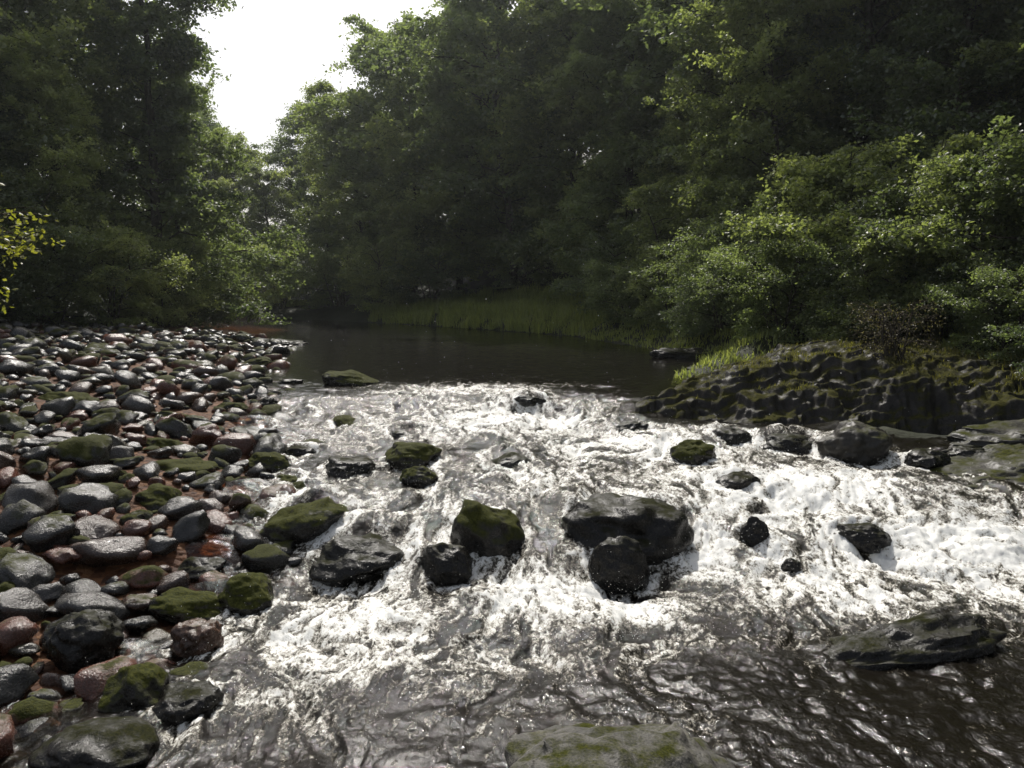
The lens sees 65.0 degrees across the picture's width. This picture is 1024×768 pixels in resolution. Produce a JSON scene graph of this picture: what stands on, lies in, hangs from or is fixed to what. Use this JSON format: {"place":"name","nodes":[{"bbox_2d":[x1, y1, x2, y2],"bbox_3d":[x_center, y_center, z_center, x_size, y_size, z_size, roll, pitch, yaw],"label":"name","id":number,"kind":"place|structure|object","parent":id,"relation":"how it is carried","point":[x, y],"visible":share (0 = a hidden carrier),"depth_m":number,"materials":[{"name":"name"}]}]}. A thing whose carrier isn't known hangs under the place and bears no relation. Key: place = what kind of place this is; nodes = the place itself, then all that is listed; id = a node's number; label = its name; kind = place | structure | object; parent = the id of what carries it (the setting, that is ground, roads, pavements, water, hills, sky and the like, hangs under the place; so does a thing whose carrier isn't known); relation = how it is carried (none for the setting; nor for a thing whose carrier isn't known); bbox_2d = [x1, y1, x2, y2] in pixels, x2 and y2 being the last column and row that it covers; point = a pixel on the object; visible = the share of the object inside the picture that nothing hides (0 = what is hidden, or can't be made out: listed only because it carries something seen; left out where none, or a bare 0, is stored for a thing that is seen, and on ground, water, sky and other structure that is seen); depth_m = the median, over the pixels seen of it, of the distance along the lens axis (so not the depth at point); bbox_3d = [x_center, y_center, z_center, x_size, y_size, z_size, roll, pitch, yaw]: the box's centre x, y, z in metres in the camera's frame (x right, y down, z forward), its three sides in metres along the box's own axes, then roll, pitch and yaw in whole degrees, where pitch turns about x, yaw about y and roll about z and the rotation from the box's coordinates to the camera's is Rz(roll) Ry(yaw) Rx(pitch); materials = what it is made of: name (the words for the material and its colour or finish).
{"place":"outdoors","nodes":[
{"label":"outdoors","id":0,"kind":"place"},
{"bbox_2d":[24,0,853,225],"label":"sky","id":1,"kind":"structure","parent":0,"point":[273,47],"materials":[{"name":"white"}]},
{"bbox_2d":[0,318,1023,767],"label":"river","id":2,"kind":"structure","parent":0,"point":[958,714],"depth_m":6.93,"materials":[{"name":"liquid"}]},
{"bbox_2d":[325,456,375,478],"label":"wet boulder","id":3,"kind":"object","parent":2,"relation":"in","point":[337,466],"visible":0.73,"depth_m":9.77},
{"bbox_2d":[385,442,441,468],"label":"mossy boulder","id":4,"kind":"object","parent":2,"relation":"in","point":[422,454],"visible":0.74,"depth_m":10.31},
{"bbox_2d":[400,466,437,488],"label":"mossy boulder","id":5,"kind":"object","parent":2,"relation":"in","point":[418,476],"visible":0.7,"depth_m":9.39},
{"bbox_2d":[421,542,472,586],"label":"wet boulder","id":6,"kind":"object","parent":2,"relation":"in","point":[451,564],"visible":0.91,"depth_m":7.27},
{"bbox_2d":[492,452,529,467],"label":"wet boulder","id":7,"kind":"object","parent":2,"relation":"in","point":[510,459],"visible":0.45,"depth_m":10.38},
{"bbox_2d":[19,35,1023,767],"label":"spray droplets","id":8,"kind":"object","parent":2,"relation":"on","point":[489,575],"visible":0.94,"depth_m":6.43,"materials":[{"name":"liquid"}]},
{"bbox_2d":[588,536,649,594],"bbox_3d":[0.985,1.657,7.412,0.570,0.570,0.453,0,6,0],"label":"wet boulder","id":9,"kind":"object","parent":2,"relation":"on","point":[619,563],"visible":0.97,"depth_m":7.26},
{"bbox_2d":[561,493,694,565],"bbox_3d":[1.140,1.499,8.036,1.315,0.724,1.094,0,6,0],"label":"wet boulder","id":10,"kind":"object","parent":2,"relation":"in","point":[659,530],"visible":0.67,"depth_m":7.72,"materials":[{"name":"stone"}]},
{"bbox_2d":[670,439,715,464],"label":"mossy boulder","id":11,"kind":"object","parent":2,"relation":"in","point":[693,452],"visible":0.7,"depth_m":10.41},
{"bbox_2d":[716,471,759,489],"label":"wet boulder","id":12,"kind":"object","parent":2,"relation":"in","point":[737,480],"visible":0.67,"depth_m":9.32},
{"bbox_2d":[739,516,769,546],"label":"wet boulder","id":13,"kind":"object","parent":2,"relation":"in","point":[751,536],"visible":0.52,"depth_m":7.93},
{"bbox_2d":[837,522,891,553],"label":"wet boulder","id":14,"kind":"object","parent":2,"relation":"in","point":[867,538],"visible":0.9,"depth_m":7.96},
{"bbox_2d":[810,612,1006,670],"bbox_3d":[2.723,2.011,5.934,1.983,0.498,0.597,-1,6,-9],"label":"flat black rock","id":15,"kind":"object","parent":2,"relation":"in","point":[926,639],"visible":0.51,"depth_m":5.84,"materials":[{"name":"stone"}]},
{"bbox_2d":[0,151,1023,751],"bbox_3d":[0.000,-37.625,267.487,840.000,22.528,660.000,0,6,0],"label":"ground","id":16,"kind":"structure","parent":0,"point":[184,551],"depth_m":11.20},
{"bbox_2d":[0,59,50,291],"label":"alder tree","id":17,"kind":"object","parent":16,"relation":"on","point":[12,112],"visible":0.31,"depth_m":28.23,"materials":[{"name":"green plant"}]},
{"bbox_2d":[0,115,50,261],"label":"alder tree","id":18,"kind":"object","parent":16,"relation":"on","point":[7,146],"visible":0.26,"depth_m":28.48,"materials":[{"name":"green plant"}]},
{"bbox_2d":[0,173,70,313],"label":"willow sapling","id":19,"kind":"object","parent":16,"relation":"on","point":[9,251],"visible":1,"depth_m":9.29,"materials":[{"name":"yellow plant"}]},
{"bbox_2d":[0,165,92,319],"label":"riverside bush","id":20,"kind":"object","parent":16,"relation":"on","point":[32,188],"visible":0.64,"depth_m":27.11,"materials":[{"name":"green plant"}]},
{"bbox_2d":[0,26,123,322],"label":"alder tree","id":21,"kind":"object","parent":16,"relation":"on","point":[23,69],"visible":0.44,"depth_m":28.93,"materials":[{"name":"green plant"}]},
{"bbox_2d":[37,391,89,401],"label":"mossy boulder","id":22,"kind":"object","parent":16,"relation":"on","point":[78,396],"visible":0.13,"depth_m":12.42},
{"bbox_2d":[0,223,154,325],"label":"riverside bush","id":23,"kind":"object","parent":16,"relation":"on","point":[71,250],"visible":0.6,"depth_m":27.12,"materials":[{"name":"green plant"}]},
{"bbox_2d":[0,0,167,310],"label":"alder tree","id":24,"kind":"object","parent":16,"relation":"on","point":[58,27],"visible":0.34,"depth_m":30.95,"materials":[{"name":"green plant"}]},
{"bbox_2d":[43,609,124,673],"bbox_3d":[-3.054,1.835,5.780,0.502,0.426,0.497,5,8,40],"label":"wet boulder","id":25,"kind":"object","parent":16,"relation":"on","point":[73,640],"visible":0.93,"depth_m":5.62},
{"bbox_2d":[27,716,160,767],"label":"wet boulder","id":26,"kind":"object","parent":16,"relation":"on","point":[122,742],"visible":0.95,"depth_m":4.48,"materials":[{"name":"stone"}]},
{"bbox_2d":[34,214,195,326],"bbox_3d":[-14.699,-3.986,29.590,6.334,4.187,4.967,3,7,24],"label":"riverside bush","id":27,"kind":"object","parent":16,"relation":"on","point":[125,237],"visible":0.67,"depth_m":28.99,"materials":[{"name":"green plant"}]},
{"bbox_2d":[1,0,231,234],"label":"oak tree","id":28,"kind":"object","parent":16,"relation":"on","point":[130,149],"visible":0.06,"depth_m":39.26,"materials":[{"name":"green plant"}]},
{"bbox_2d":[98,662,169,712],"bbox_3d":[-2.387,2.002,5.137,0.505,0.467,0.415,0,6,0],"label":"mossy boulder","id":29,"kind":"object","parent":16,"relation":"on","point":[140,686],"visible":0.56,"depth_m":5.00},
{"bbox_2d":[119,509,152,524],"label":"mossy boulder","id":30,"kind":"object","parent":16,"relation":"on","point":[143,514],"visible":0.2,"depth_m":7.99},
{"bbox_2d":[134,483,181,510],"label":"mossy boulder","id":31,"kind":"object","parent":16,"relation":"on","point":[155,496],"visible":0.42,"depth_m":8.46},
{"bbox_2d":[0,310,325,758],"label":"cobbles","id":32,"kind":"object","parent":16,"relation":"on","point":[95,501],"visible":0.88,"depth_m":8.80,"materials":[{"name":"stone"}]},
{"bbox_2d":[115,233,229,326],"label":"riverside bush","id":33,"kind":"object","parent":16,"relation":"on","point":[196,294],"visible":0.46,"depth_m":32.94,"materials":[{"name":"green plant"}]},
{"bbox_2d":[94,61,257,327],"bbox_3d":[-16.417,-8.939,38.366,8.512,12.899,7.252,-6,10,-26],"label":"alder tree","id":34,"kind":"object","parent":16,"relation":"on","point":[167,230],"visible":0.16,"depth_m":38.26,"materials":[{"name":"green plant"}]},
{"bbox_2d":[46,0,313,324],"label":"alder tree","id":35,"kind":"object","parent":16,"relation":"on","point":[179,46],"visible":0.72,"depth_m":35.00,"materials":[{"name":"green plant"}]},
{"bbox_2d":[148,587,222,623],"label":"mossy boulder","id":36,"kind":"object","parent":16,"relation":"on","point":[180,604],"visible":0.84,"depth_m":6.54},
{"bbox_2d":[107,247,267,328],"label":"riverside bush","id":37,"kind":"object","parent":16,"relation":"on","point":[202,316],"visible":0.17,"depth_m":36.40,"materials":[{"name":"green plant"}]},
{"bbox_2d":[152,680,224,725],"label":"wet boulder","id":38,"kind":"object","parent":16,"relation":"on","point":[169,707],"visible":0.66,"depth_m":4.98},
{"bbox_2d":[155,457,223,473],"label":"mossy boulder","id":39,"kind":"object","parent":16,"relation":"on","point":[192,464],"visible":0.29,"depth_m":9.51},
{"bbox_2d":[134,111,251,248],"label":"oak tree","id":40,"kind":"object","parent":16,"relation":"on","point":[211,175],"visible":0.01,"depth_m":71.20,"materials":[{"name":"green plant"}]},
{"bbox_2d":[169,618,223,658],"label":"brown cobble","id":41,"kind":"object","parent":16,"relation":"on","point":[194,637],"visible":0.88,"depth_m":5.89,"materials":[{"name":"stone"}]},
{"bbox_2d":[177,556,229,582],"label":"wet boulder","id":42,"kind":"object","parent":16,"relation":"on","point":[195,568],"visible":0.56,"depth_m":7.33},
{"bbox_2d":[171,177,252,252],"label":"alder tree","id":43,"kind":"object","parent":16,"relation":"on","point":[221,181],"visible":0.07,"depth_m":65.90,"materials":[{"name":"green plant"}]},
{"bbox_2d":[217,572,274,615],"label":"mossy boulder","id":44,"kind":"object","parent":16,"relation":"on","point":[239,595],"visible":0.81,"depth_m":6.69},
{"bbox_2d":[203,128,300,270],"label":"oak tree","id":45,"kind":"object","parent":16,"relation":"on","point":[256,159],"visible":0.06,"depth_m":72.43,"materials":[{"name":"green plant"}]},
{"bbox_2d":[225,162,304,287],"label":"alder tree","id":46,"kind":"object","parent":16,"relation":"on","point":[263,191],"visible":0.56,"depth_m":66.48,"materials":[{"name":"green plant"}]},
{"bbox_2d":[248,452,291,473],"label":"mossy boulder","id":47,"kind":"object","parent":16,"relation":"on","point":[275,462],"visible":0.59,"depth_m":10.00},
{"bbox_2d":[226,234,326,309],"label":"riverside bush","id":48,"kind":"object","parent":16,"relation":"on","point":[276,297],"visible":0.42,"depth_m":58.63,"materials":[{"name":"green plant"}]},
{"bbox_2d":[258,496,348,542],"bbox_3d":[-2.136,1.463,8.318,0.943,0.586,0.946,0,6,0],"label":"mossy boulder","id":49,"kind":"object","parent":16,"relation":"on","point":[303,522],"visible":0.64,"depth_m":7.96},
{"bbox_2d":[241,94,369,251],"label":"oak tree","id":50,"kind":"object","parent":16,"relation":"on","point":[277,156],"visible":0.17,"depth_m":74.58,"materials":[{"name":"green plant"}]},
{"bbox_2d":[291,143,359,296],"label":"alder tree","id":51,"kind":"object","parent":16,"relation":"on","point":[299,185],"visible":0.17,"depth_m":63.91,"materials":[{"name":"green plant"}]},
{"bbox_2d":[269,245,382,308],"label":"riverside bush","id":52,"kind":"object","parent":16,"relation":"on","point":[329,264],"visible":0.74,"depth_m":56.61,"materials":[{"name":"green plant"}]},
{"bbox_2d":[270,78,401,301],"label":"alder tree","id":53,"kind":"object","parent":16,"relation":"on","point":[324,87],"visible":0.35,"depth_m":58.29,"materials":[{"name":"green plant"}]},
{"bbox_2d":[321,370,379,386],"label":"mossy boulder","id":54,"kind":"object","parent":16,"relation":"on","point":[354,378],"visible":0.72,"depth_m":15.32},
{"bbox_2d":[309,533,403,587],"bbox_3d":[-1.419,1.675,7.739,0.974,0.465,0.945,0,6,0],"label":"wet boulder","id":55,"kind":"object","parent":16,"relation":"on","point":[365,558],"visible":0.78,"depth_m":7.45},
{"bbox_2d":[332,232,442,311],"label":"riverside bush","id":56,"kind":"object","parent":16,"relation":"on","point":[363,248],"visible":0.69,"depth_m":50.60,"materials":[{"name":"green plant"}]},
{"bbox_2d":[284,8,502,292],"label":"oak tree","id":57,"kind":"object","parent":16,"relation":"on","point":[370,41],"visible":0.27,"depth_m":56.10,"materials":[{"name":"green plant"}]},
{"bbox_2d":[349,105,459,306],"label":"birch tree","id":58,"kind":"object","parent":16,"relation":"on","point":[410,231],"visible":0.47,"depth_m":51.84,"materials":[{"name":"green plant"}]},
{"bbox_2d":[368,248,491,306],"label":"riverside bush","id":59,"kind":"object","parent":16,"relation":"on","point":[429,276],"visible":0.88,"depth_m":49.29,"materials":[{"name":"green plant"}]},
{"bbox_2d":[371,0,525,233],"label":"oak tree","id":60,"kind":"object","parent":16,"relation":"on","point":[443,2],"visible":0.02,"depth_m":63.12,"materials":[{"name":"green plant"}]},
{"bbox_2d":[355,10,564,292],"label":"oak tree","id":61,"kind":"object","parent":16,"relation":"on","point":[426,206],"visible":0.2,"depth_m":51.08,"materials":[{"name":"green plant"}]},
{"bbox_2d":[350,0,594,289],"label":"oak tree","id":62,"kind":"object","parent":16,"relation":"on","point":[434,85],"visible":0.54,"depth_m":46.35,"materials":[{"name":"green plant"}]},
{"bbox_2d":[450,499,524,557],"bbox_3d":[-0.265,1.530,7.891,0.754,0.833,0.749,5,8,40],"label":"mossy boulder","id":63,"kind":"object","parent":16,"relation":"on","point":[479,528],"visible":0.67,"depth_m":7.62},
{"bbox_2d":[450,0,637,276],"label":"alder tree","id":64,"kind":"object","parent":16,"relation":"on","point":[528,132],"visible":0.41,"depth_m":41.60,"materials":[{"name":"green plant"}]},
{"bbox_2d":[540,209,643,297],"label":"riverside bush","id":65,"kind":"object","parent":16,"relation":"on","point":[555,257],"visible":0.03,"depth_m":40.63,"materials":[{"name":"green plant"}]},
{"bbox_2d":[482,0,728,261],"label":"oak tree","id":66,"kind":"object","parent":16,"relation":"on","point":[586,95],"visible":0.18,"depth_m":38.60,"materials":[{"name":"green plant"}]},
{"bbox_2d":[534,0,682,300],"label":"alder tree","id":67,"kind":"object","parent":16,"relation":"on","point":[625,182],"visible":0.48,"depth_m":35.94,"materials":[{"name":"green plant"}]},
{"bbox_2d":[504,721,734,767],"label":"lichen slab rock","id":68,"kind":"object","parent":16,"relation":"on","point":[674,744],"visible":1,"depth_m":4.07,"materials":[{"name":"stone"}]},
{"bbox_2d":[549,218,694,313],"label":"riverside bush","id":69,"kind":"object","parent":16,"relation":"on","point":[619,240],"visible":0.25,"depth_m":33.56,"materials":[{"name":"green plant"}]},
{"bbox_2d":[578,259,678,326],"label":"riverside bush","id":70,"kind":"object","parent":16,"relation":"on","point":[603,278],"visible":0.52,"depth_m":30.25,"materials":[{"name":"green plant"}]},
{"bbox_2d":[610,239,712,331],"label":"riverside bush","id":71,"kind":"object","parent":16,"relation":"on","point":[651,308],"visible":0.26,"depth_m":27.51,"materials":[{"name":"green plant"}]},
{"bbox_2d":[601,163,723,312],"bbox_3d":[6.904,-5.205,30.609,6.611,5.534,8.441,-4,8,-34],"label":"riverside bush","id":72,"kind":"object","parent":16,"relation":"on","point":[676,219],"visible":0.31,"depth_m":29.63,"materials":[{"name":"green plant"}]},
{"bbox_2d":[649,347,707,358],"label":"ledge rock","id":73,"kind":"object","parent":16,"relation":"on","point":[674,353],"visible":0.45,"depth_m":21.87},
{"bbox_2d":[613,21,752,291],"bbox_3d":[7.441,-8.815,32.602,6.392,11.578,6.365,-6,9,-43],"label":"birch tree","id":74,"kind":"object","parent":16,"relation":"on","point":[715,86],"visible":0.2,"depth_m":31.81,"materials":[{"name":"green plant"}]},
{"bbox_2d":[367,279,1006,381],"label":"bank grass","id":75,"kind":"structure","parent":16,"relation":"on","point":[508,306],"depth_m":37.61,"materials":[{"name":"plant"}]},
{"bbox_2d":[624,238,782,333],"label":"riverside bush","id":76,"kind":"object","parent":16,"relation":"on","point":[695,264],"visible":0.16,"depth_m":24.72,"materials":[{"name":"green plant"}]},
{"bbox_2d":[650,261,789,337],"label":"riverside bush","id":77,"kind":"object","parent":16,"relation":"on","point":[699,325],"visible":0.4,"depth_m":22.46,"materials":[{"name":"green plant"}]},
{"bbox_2d":[560,0,885,223],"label":"oak tree","id":78,"kind":"object","parent":16,"relation":"on","point":[641,75],"visible":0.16,"depth_m":33.01,"materials":[{"name":"green plant"}]},
{"bbox_2d":[712,427,751,444],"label":"wet boulder","id":79,"kind":"object","parent":16,"relation":"on","point":[732,436],"visible":0.59,"depth_m":11.48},
{"bbox_2d":[654,174,816,313],"bbox_3d":[7.760,-4.565,26.377,6.083,5.112,7.766,0,6,-2],"label":"riverside bush","id":80,"kind":"object","parent":16,"relation":"on","point":[732,194],"visible":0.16,"depth_m":25.18,"materials":[{"name":"green plant"}]},
{"bbox_2d":[639,0,881,268],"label":"alder tree","id":81,"kind":"object","parent":16,"relation":"on","point":[782,14],"visible":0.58,"depth_m":26.37,"materials":[{"name":"green plant"}]},
{"bbox_2d":[644,194,881,327],"bbox_3d":[7.587,-3.294,23.629,7.079,4.134,6.922,2,5,14],"label":"riverside bush","id":82,"kind":"object","parent":16,"relation":"on","point":[755,210],"visible":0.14,"depth_m":22.82,"materials":[{"name":"green plant"}]},
{"bbox_2d":[762,432,812,452],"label":"wet boulder","id":83,"kind":"object","parent":16,"relation":"on","point":[791,442],"visible":0.77,"depth_m":11.14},
{"bbox_2d":[633,340,1023,434],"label":"rock outcrop","id":84,"kind":"object","parent":16,"relation":"on","point":[915,399],"visible":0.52,"depth_m":13.01,"materials":[{"name":"stone"}]},
{"bbox_2d":[685,235,890,343],"bbox_3d":[6.825,-2.290,20.265,4.845,2.894,4.955,-3,9,-35],"label":"riverside bush","id":85,"kind":"object","parent":84,"relation":"on","point":[733,256],"visible":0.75,"depth_m":19.90,"materials":[{"name":"green plant"}]},
{"bbox_2d":[695,332,1023,398],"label":"outcrop grass","id":86,"kind":"structure","parent":84,"relation":"on","point":[945,351],"depth_m":14.02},
{"bbox_2d":[842,297,949,361],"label":"dry shrub","id":87,"kind":"object","parent":84,"relation":"on","point":[893,342],"visible":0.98,"depth_m":13.74,"materials":[{"name":"brown plant"}]},
{"bbox_2d":[737,170,928,318],"bbox_3d":[8.838,-3.642,22.381,5.604,4.202,6.066,2,5,22],"label":"riverside bush","id":88,"kind":"object","parent":16,"relation":"on","point":[779,195],"visible":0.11,"depth_m":21.38,"materials":[{"name":"green plant"}]},
{"bbox_2d":[675,0,1013,211],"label":"oak tree","id":89,"kind":"object","parent":16,"relation":"on","point":[870,12],"visible":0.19,"depth_m":27.44,"materials":[{"name":"green plant"}]},
{"bbox_2d":[816,420,891,464],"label":"lichen boulder","id":90,"kind":"object","parent":16,"relation":"on","point":[855,442],"visible":0.93,"depth_m":10.48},
{"bbox_2d":[721,127,994,328],"bbox_3d":[8.911,-3.967,20.808,7.415,5.136,6.849,-2,4,-3],"label":"riverside bush","id":91,"kind":"object","parent":16,"relation":"on","point":[848,167],"visible":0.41,"depth_m":19.78,"materials":[{"name":"green plant"}]},
{"bbox_2d":[728,0,991,175],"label":"oak tree","id":92,"kind":"object","parent":16,"relation":"on","point":[876,117],"visible":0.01,"depth_m":31.38,"materials":[{"name":"green plant"}]},
{"bbox_2d":[794,238,982,345],"bbox_3d":[8.420,-2.067,18.252,3.736,2.801,4.044,0,5,-9],"label":"riverside bush","id":93,"kind":"object","parent":16,"relation":"on","point":[866,252],"visible":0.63,"depth_m":17.61,"materials":[{"name":"green plant"}]},
{"bbox_2d":[783,219,1023,344],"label":"riverside bush","id":94,"kind":"object","parent":16,"relation":"on","point":[914,274],"visible":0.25,"depth_m":17.54,"materials":[{"name":"green plant"}]},
{"bbox_2d":[822,115,1023,317],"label":"riverside bush","id":95,"kind":"object","parent":16,"relation":"on","point":[1004,123],"visible":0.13,"depth_m":17.45,"materials":[{"name":"green plant"}]},
{"bbox_2d":[836,0,1023,218],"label":"alder tree","id":96,"kind":"object","parent":16,"relation":"on","point":[944,29],"visible":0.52,"depth_m":22.21,"materials":[{"name":"green plant"}]},
{"bbox_2d":[842,133,1023,329],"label":"riverside bush","id":97,"kind":"object","parent":16,"relation":"on","point":[995,177],"visible":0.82,"depth_m":16.07,"materials":[{"name":"green plant"}]},
{"bbox_2d":[853,0,1023,164],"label":"oak tree","id":98,"kind":"object","parent":16,"relation":"on","point":[886,32],"visible":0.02,"depth_m":28.99,"materials":[{"name":"green plant"}]},
{"bbox_2d":[946,446,985,456],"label":"wet boulder","id":99,"kind":"object","parent":16,"relation":"on","point":[967,451],"visible":0.39,"depth_m":10.44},
{"bbox_2d":[913,263,1023,367],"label":"riverside bush","id":100,"kind":"object","parent":16,"relation":"on","point":[997,276],"visible":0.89,"depth_m":14.59,"materials":[{"name":"green plant"}]},
{"bbox_2d":[930,443,1023,488],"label":"tilted slab rock","id":101,"kind":"object","parent":16,"relation":"on","point":[1001,460],"visible":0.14,"depth_m":9.94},
{"bbox_2d":[904,448,950,469],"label":"wet boulder","id":102,"kind":"object","parent":101,"relation":"on","point":[925,458],"visible":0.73,"depth_m":10.15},
{"bbox_2d":[941,419,1023,452],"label":"tilted slab rock","id":103,"kind":"object","parent":16,"relation":"on","point":[993,432],"visible":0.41,"depth_m":10.81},
{"bbox_2d":[949,0,1023,163],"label":"birch tree","id":104,"kind":"object","parent":16,"relation":"on","point":[1015,46],"visible":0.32,"depth_m":20.87,"materials":[{"name":"green plant"}]},
{"bbox_2d":[958,240,1023,314],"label":"riverside bush","id":105,"kind":"object","parent":16,"relation":"on","point":[1011,264],"visible":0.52,"depth_m":15.21,"materials":[{"name":"green plant"}]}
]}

